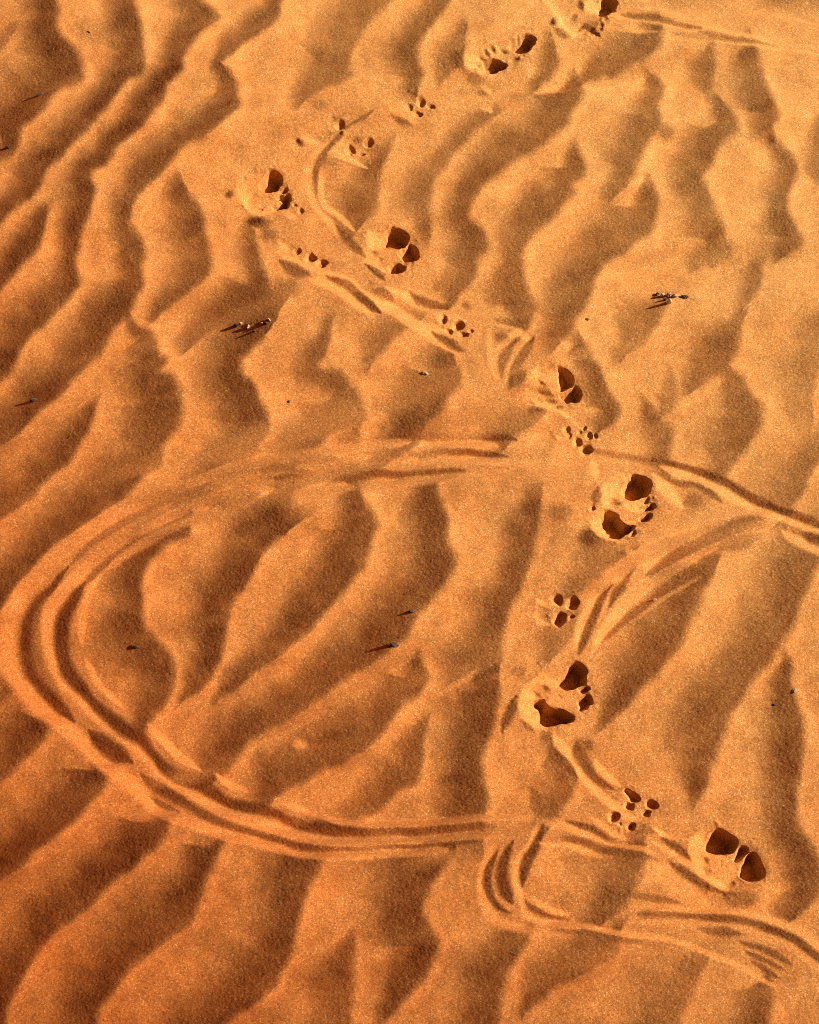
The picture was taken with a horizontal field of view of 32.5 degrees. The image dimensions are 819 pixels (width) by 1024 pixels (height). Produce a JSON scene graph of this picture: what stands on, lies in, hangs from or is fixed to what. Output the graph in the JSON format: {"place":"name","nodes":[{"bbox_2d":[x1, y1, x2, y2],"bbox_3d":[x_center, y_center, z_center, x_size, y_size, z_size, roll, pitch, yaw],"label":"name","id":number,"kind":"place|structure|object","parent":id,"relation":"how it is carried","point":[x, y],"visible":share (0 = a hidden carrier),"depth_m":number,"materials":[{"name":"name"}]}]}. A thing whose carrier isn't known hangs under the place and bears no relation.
{"place":"outdoors","nodes":[
{"label":"outdoors","id":0,"kind":"place"},
{"bbox_2d":[0,0,818,1023],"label":"sand","id":1,"kind":"structure","parent":0,"point":[556,186],"depth_m":1.74,"materials":[{"name":"orange sand"}]},
{"bbox_2d":[233,318,270,332],"bbox_3d":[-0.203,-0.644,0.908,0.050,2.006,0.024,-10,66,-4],"label":"dry sprig","id":2,"kind":"object","parent":1,"relation":"on","point":[247,326],"visible":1,"depth_m":1.82,"materials":[{"name":"brown plant"}]},
{"bbox_2d":[3,434,519,862],"bbox_3d":[-0.175,0.144,1.663,0.614,0.056,0.540,0,66,0],"label":"animal trail","id":3,"kind":"object","parent":1,"relation":"on","point":[61,680],"visible":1,"depth_m":1.67,"materials":[{"name":"orange sand"}]},
{"bbox_2d":[239,167,293,213],"bbox_3d":[-0.197,-0.438,1.940,0.074,0.045,0.070,0,66,0],"label":"paw print","id":4,"kind":"object","parent":1,"relation":"on","point":[266,190],"visible":1,"depth_m":1.94},
{"bbox_2d":[287,244,328,267],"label":"toe print","id":5,"kind":"object","parent":1,"relation":"on","point":[304,255],"visible":1,"depth_m":1.89},
{"bbox_2d":[302,115,344,145],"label":"toe print","id":6,"kind":"object","parent":1,"relation":"on","point":[312,135],"visible":1,"depth_m":1.97},
{"bbox_2d":[300,96,395,267],"bbox_3d":[-0.093,-0.457,1.948,0.117,0.041,0.288,6,66,3],"label":"animal trail","id":7,"kind":"object","parent":1,"relation":"on","point":[341,234],"visible":1,"depth_m":1.96,"materials":[{"name":"orange sand"}]},
{"bbox_2d":[334,135,376,159],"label":"toe print","id":8,"kind":"object","parent":1,"relation":"on","point":[353,147],"visible":1,"depth_m":1.98},
{"bbox_2d":[274,250,450,337],"bbox_3d":[-0.059,-0.290,1.858,0.264,0.041,0.082,24,68,10],"label":"animal trail","id":9,"kind":"object","parent":1,"relation":"on","point":[413,312],"visible":1,"depth_m":1.85,"materials":[{"name":"orange sand"}]},
{"bbox_2d":[365,226,418,274],"bbox_3d":[-0.023,-0.348,1.909,0.072,0.038,0.086,0,66,0],"label":"paw print","id":10,"kind":"object","parent":1,"relation":"on","point":[387,251],"visible":0.99,"depth_m":1.91},
{"bbox_2d":[386,642,398,647],"bbox_3d":[-0.020,0.155,1.646,0.015,0.003,0.007,0,66,0],"label":"pebble","id":11,"kind":"object","parent":1,"relation":"on","point":[391,644],"visible":1,"depth_m":1.65,"materials":[{"name":"stone"}]},
{"bbox_2d":[401,95,436,119],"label":"toe print","id":12,"kind":"object","parent":1,"relation":"on","point":[418,107],"visible":1,"depth_m":2.00},
{"bbox_2d":[443,314,473,336],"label":"toe print","id":13,"kind":"object","parent":1,"relation":"on","point":[454,326],"visible":1,"depth_m":1.85},
{"bbox_2d":[464,33,535,74],"bbox_3d":[0.133,-0.657,2.027,0.121,0.046,0.043,-27,69,-11],"label":"paw print","id":14,"kind":"object","parent":1,"relation":"on","point":[500,55],"visible":1,"depth_m":2.03},
{"bbox_2d":[480,322,532,393],"bbox_3d":[0.117,-0.204,1.820,0.064,0.032,0.126,22,68,10],"label":"animal trail","id":15,"kind":"object","parent":1,"relation":"on","point":[504,345],"visible":1,"depth_m":1.82,"materials":[{"name":"orange sand"}]},
{"bbox_2d":[478,809,582,931],"bbox_3d":[0.131,0.392,1.544,0.113,0.022,0.136,0,66,0],"label":"animal trail","id":16,"kind":"object","parent":1,"relation":"on","point":[505,871],"visible":1,"depth_m":1.53,"materials":[{"name":"orange sand"}]},
{"bbox_2d":[523,362,581,411],"bbox_3d":[0.186,-0.157,1.808,0.068,0.048,0.069,33,70,14],"label":"paw print","id":17,"kind":"object","parent":1,"relation":"on","point":[546,385],"visible":1,"depth_m":1.81},
{"bbox_2d":[520,658,592,730],"bbox_3d":[0.172,0.217,1.643,0.103,0.049,0.069,-29,69,-12],"label":"paw print","id":18,"kind":"object","parent":1,"relation":"on","point":[553,698],"visible":0.99,"depth_m":1.65},
{"bbox_2d":[550,594,578,626],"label":"toe print","id":19,"kind":"object","parent":1,"relation":"on","point":[563,607],"visible":1,"depth_m":1.68},
{"bbox_2d":[565,425,594,452],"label":"toe print","id":20,"kind":"object","parent":1,"relation":"on","point":[580,435],"visible":1,"depth_m":1.80},
{"bbox_2d":[546,0,617,37],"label":"paw print","id":21,"kind":"object","parent":1,"relation":"on","point":[583,18],"visible":0.98,"depth_m":2.08},
{"bbox_2d":[545,727,623,810],"bbox_3d":[0.194,0.292,1.603,0.037,0.018,0.118,-38,71,-15],"label":"animal trail","id":22,"kind":"object","parent":1,"relation":"on","point":[576,765],"visible":1,"depth_m":1.60,"materials":[{"name":"orange sand"}]},
{"bbox_2d":[593,469,657,541],"bbox_3d":[0.268,-0.005,1.739,0.076,0.052,0.116,14,67,6],"label":"paw print","id":23,"kind":"object","parent":1,"relation":"on","point":[625,507],"visible":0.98,"depth_m":1.74},
{"bbox_2d":[609,789,657,832],"bbox_3d":[0.250,0.338,1.583,0.041,0.017,0.052,34,70,14],"label":"toe print","id":24,"kind":"object","parent":1,"relation":"on","point":[630,811],"visible":1,"depth_m":1.58},
{"bbox_2d":[656,292,688,303],"bbox_3d":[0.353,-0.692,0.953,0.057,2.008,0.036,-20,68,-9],"label":"dry sprig","id":25,"kind":"object","parent":1,"relation":"on","point":[668,294],"visible":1,"depth_m":1.86,"materials":[{"name":"brown plant"}]},
{"bbox_2d":[571,512,787,663],"bbox_3d":[0.316,0.070,1.701,0.332,0.033,0.078,-32,70,-13],"label":"animal trail","id":26,"kind":"object","parent":1,"relation":"on","point":[623,590],"visible":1,"depth_m":1.70,"materials":[{"name":"orange sand"}]},
{"bbox_2d":[570,901,818,983],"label":"animal trail","id":27,"kind":"object","parent":1,"relation":"on","point":[736,940],"visible":1,"depth_m":1.52,"materials":[{"name":"orange sand"}]},
{"bbox_2d":[610,7,802,52],"bbox_3d":[0.439,-0.715,2.078,0.290,0.036,0.075,3,66,1],"label":"animal trail","id":28,"kind":"object","parent":1,"relation":"on","point":[700,28],"visible":1,"depth_m":2.08,"materials":[{"name":"orange sand"}]},
{"bbox_2d":[691,824,767,889],"bbox_3d":[0.355,0.387,1.573,0.086,0.039,0.072,0,66,0],"label":"paw print","id":29,"kind":"object","parent":1,"relation":"on","point":[721,858],"visible":1,"depth_m":1.57},
{"bbox_2d":[650,459,818,550],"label":"animal trail","id":30,"kind":"object","parent":1,"relation":"on","point":[720,488],"visible":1,"depth_m":1.76,"materials":[{"name":"orange sand"}]}
]}

